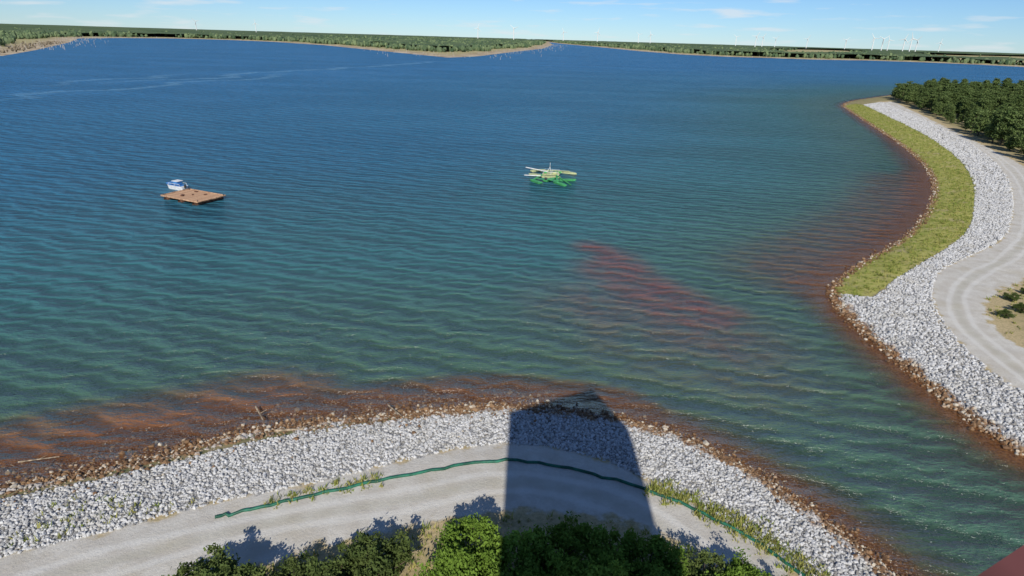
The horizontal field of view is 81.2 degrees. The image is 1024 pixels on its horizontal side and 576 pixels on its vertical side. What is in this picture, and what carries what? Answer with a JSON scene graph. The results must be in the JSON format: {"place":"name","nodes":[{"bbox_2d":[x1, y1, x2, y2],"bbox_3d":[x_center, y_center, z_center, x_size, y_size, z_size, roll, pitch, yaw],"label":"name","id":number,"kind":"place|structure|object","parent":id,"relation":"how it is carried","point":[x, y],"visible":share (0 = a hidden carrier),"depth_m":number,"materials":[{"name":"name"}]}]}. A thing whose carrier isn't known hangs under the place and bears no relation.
{"place":"outdoors","nodes":[
{"label":"outdoors","id":0,"kind":"place"},
{"bbox_2d":[0,38,1023,575],"bbox_3d":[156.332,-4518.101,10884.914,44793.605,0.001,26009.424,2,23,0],"label":"lake water","id":1,"kind":"structure","parent":0,"point":[374,222],"depth_m":94.06,"materials":[{"name":"blue liquid"}]},
{"bbox_2d":[166,179,187,189],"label":"work boat","id":2,"kind":"object","parent":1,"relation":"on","point":[177,184],"visible":1,"depth_m":120.00,"materials":[{"name":"white paint"}]},
{"bbox_2d":[160,188,225,205],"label":"wooden raft","id":3,"kind":"object","parent":1,"relation":"on","point":[197,197],"visible":1,"depth_m":113.41,"materials":[{"name":"wood"}]},
{"bbox_2d":[525,167,576,185],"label":"seaplane","id":4,"kind":"object","parent":1,"relation":"on","point":[545,176],"visible":1,"depth_m":139.73,"materials":[{"name":"beige paint"}]},
{"bbox_2d":[0,34,1023,575],"bbox_3d":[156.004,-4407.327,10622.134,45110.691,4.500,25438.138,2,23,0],"label":"ground","id":5,"kind":"structure","parent":0,"point":[324,524],"depth_m":43.19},
{"bbox_2d":[0,40,62,52],"bbox_3d":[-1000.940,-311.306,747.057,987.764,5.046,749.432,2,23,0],"label":"bare scrub","id":6,"kind":"object","parent":5,"relation":"on","point":[26,46],"visible":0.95,"depth_m":821.44,"materials":[{"name":"brown plant"}]},
{"bbox_2d":[177,559,201,575],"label":"olive bush","id":7,"kind":"object","parent":5,"relation":"on","point":[183,568],"visible":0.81,"depth_m":31.36,"materials":[{"name":"green plant"}]},
{"bbox_2d":[161,543,240,575],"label":"olive bush","id":8,"kind":"object","parent":5,"relation":"on","point":[204,570],"visible":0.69,"depth_m":32.06,"materials":[{"name":"green plant"}]},
{"bbox_2d":[18,404,400,477],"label":"driftwood","id":9,"kind":"object","parent":5,"relation":"on","point":[275,430],"visible":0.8,"depth_m":48.03,"materials":[{"name":"brown wood"}]},
{"bbox_2d":[209,554,271,575],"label":"olive bush","id":10,"kind":"object","parent":5,"relation":"on","point":[240,570],"visible":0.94,"depth_m":31.56,"materials":[{"name":"green plant"}]},
{"bbox_2d":[267,550,313,575],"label":"olive bush","id":11,"kind":"object","parent":5,"relation":"on","point":[285,570],"visible":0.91,"depth_m":32.66,"materials":[{"name":"green plant"}]},
{"bbox_2d":[296,555,362,575],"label":"olive bush","id":12,"kind":"object","parent":5,"relation":"on","point":[313,567],"visible":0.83,"depth_m":32.06,"materials":[{"name":"green plant"}]},
{"bbox_2d":[319,568,349,575],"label":"olive bush","id":13,"kind":"object","parent":5,"relation":"on","point":[339,572],"visible":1,"depth_m":31.47,"materials":[{"name":"green plant"}]},
{"bbox_2d":[335,528,418,575],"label":"olive bush","id":14,"kind":"object","parent":5,"relation":"on","point":[382,563],"visible":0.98,"depth_m":33.18,"materials":[{"name":"green plant"}]},
{"bbox_2d":[0,409,899,575],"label":"riprap stones","id":15,"kind":"object","parent":5,"relation":"on","point":[840,566],"visible":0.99,"depth_m":42.85,"materials":[{"name":"grey stone"}]},
{"bbox_2d":[412,537,493,575],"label":"robinia bush","id":16,"kind":"object","parent":5,"relation":"on","point":[445,551],"visible":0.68,"depth_m":31.40,"materials":[{"name":"green plant"}]},
{"bbox_2d":[0,388,918,575],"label":"shore stones","id":17,"kind":"object","parent":5,"relation":"on","point":[226,438],"visible":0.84,"depth_m":47.88,"materials":[{"name":"brown stone"}]},
{"bbox_2d":[434,512,500,575],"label":"robinia bush","id":18,"kind":"object","parent":5,"relation":"on","point":[471,527],"visible":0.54,"depth_m":33.19,"materials":[{"name":"green plant"}]},
{"bbox_2d":[437,531,513,575],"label":"robinia bush","id":19,"kind":"object","parent":5,"relation":"on","point":[493,566],"visible":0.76,"depth_m":31.11,"materials":[{"name":"green plant"}]},
{"bbox_2d":[215,458,807,575],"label":"green hose","id":20,"kind":"object","parent":5,"relation":"on","point":[776,555],"visible":0.99,"depth_m":41.11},
{"bbox_2d":[0,24,1023,65],"bbox_3d":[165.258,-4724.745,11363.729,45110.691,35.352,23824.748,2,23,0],"label":"distant forest","id":21,"kind":"object","parent":5,"relation":"on","point":[10,33],"visible":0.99,"depth_m":1977.12,"materials":[{"name":"green plant"}]},
{"bbox_2d":[486,567,537,575],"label":"robinia bush","id":22,"kind":"object","parent":5,"relation":"on","point":[526,573],"visible":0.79,"depth_m":30.45,"materials":[{"name":"green plant"}]},
{"bbox_2d":[6,103,1023,575],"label":"grass tufts","id":23,"kind":"object","parent":5,"relation":"on","point":[714,509],"visible":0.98,"depth_m":42.15,"materials":[{"name":"green plant"}]},
{"bbox_2d":[10,35,1020,66],"bbox_3d":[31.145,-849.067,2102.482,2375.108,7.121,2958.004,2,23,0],"label":"dead tree trunks","id":24,"kind":"object","parent":5,"relation":"on","point":[370,48],"visible":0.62,"depth_m":1237.01,"materials":[{"name":"brown wood"}]},
{"bbox_2d":[485,523,555,575],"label":"robinia bush","id":25,"kind":"object","parent":5,"relation":"on","point":[524,544],"visible":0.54,"depth_m":32.56,"materials":[{"name":"green plant"}]},
{"bbox_2d":[508,548,587,575],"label":"robinia bush","id":26,"kind":"object","parent":5,"relation":"on","point":[553,560],"visible":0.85,"depth_m":31.20,"materials":[{"name":"green plant"}]},
{"bbox_2d":[522,511,586,575],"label":"robinia bush","id":27,"kind":"object","parent":5,"relation":"on","point":[563,538],"visible":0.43,"depth_m":34.30,"materials":[{"name":"green plant"}]},
{"bbox_2d":[565,539,638,575],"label":"robinia bush","id":28,"kind":"object","parent":5,"relation":"on","point":[610,563],"visible":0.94,"depth_m":31.17,"materials":[{"name":"green plant"}]},
{"bbox_2d":[573,522,646,573],"bbox_3d":[5.011,15.216,34.044,4.436,3.844,4.552,21,30,39],"label":"robinia bush","id":29,"kind":"object","parent":5,"relation":"on","point":[594,537],"visible":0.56,"depth_m":33.77,"materials":[{"name":"green plant"}]},
{"bbox_2d":[624,531,677,575],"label":"robinia bush","id":30,"kind":"object","parent":5,"relation":"on","point":[657,547],"visible":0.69,"depth_m":33.17,"materials":[{"name":"green plant"}]},
{"bbox_2d":[629,541,692,575],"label":"robinia bush","id":31,"kind":"object","parent":5,"relation":"on","point":[677,554],"visible":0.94,"depth_m":32.23,"materials":[{"name":"green plant"}]},
{"bbox_2d":[678,543,736,575],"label":"olive bush","id":32,"kind":"object","parent":5,"relation":"on","point":[695,570],"visible":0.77,"depth_m":33.16,"materials":[{"name":"green plant"}]},
{"bbox_2d":[701,562,752,575],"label":"robinia bush","id":33,"kind":"object","parent":5,"relation":"on","point":[740,571],"visible":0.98,"depth_m":32.20,"materials":[{"name":"green plant"}]},
{"bbox_2d":[714,547,771,575],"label":"robinia bush","id":34,"kind":"object","parent":5,"relation":"on","point":[746,565],"visible":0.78,"depth_m":32.97,"materials":[{"name":"green plant"}]},
{"bbox_2d":[825,101,1023,457],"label":"shore stones","id":35,"kind":"object","parent":5,"relation":"on","point":[871,338],"visible":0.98,"depth_m":77.47,"materials":[{"name":"brown stone"}]},
{"bbox_2d":[830,102,1023,454],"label":"riprap stones","id":36,"kind":"object","parent":5,"relation":"on","point":[960,147],"visible":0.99,"depth_m":72.45,"materials":[{"name":"grey stone"}]},
{"bbox_2d":[890,77,1023,154],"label":"pine forest","id":37,"kind":"object","parent":5,"relation":"on","point":[994,110],"visible":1,"depth_m":277.13,"materials":[{"name":"green plant"}]},
{"bbox_2d":[978,545,1023,575],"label":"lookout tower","id":38,"kind":"structure","parent":5,"relation":"on","point":[1012,564],"depth_m":0.63,"materials":[{"name":"metal"}]},
{"bbox_2d":[997,308,1015,317],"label":"olive bush","id":39,"kind":"object","parent":5,"relation":"on","point":[1006,313],"visible":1,"depth_m":69.66,"materials":[{"name":"green plant"}]},
{"bbox_2d":[1002,292,1020,301],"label":"olive bush","id":40,"kind":"object","parent":5,"relation":"on","point":[1015,296],"visible":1,"depth_m":74.48,"materials":[{"name":"green plant"}]},
{"bbox_2d":[1011,302,1023,312],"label":"olive bush","id":41,"kind":"object","parent":5,"relation":"on","point":[1020,305],"visible":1,"depth_m":71.20,"materials":[{"name":"green plant"}]},
{"bbox_2d":[0,0,1023,52],"label":"sky","id":42,"kind":"structure","parent":0,"point":[997,26],"materials":[{"name":"blue"}]}
]}

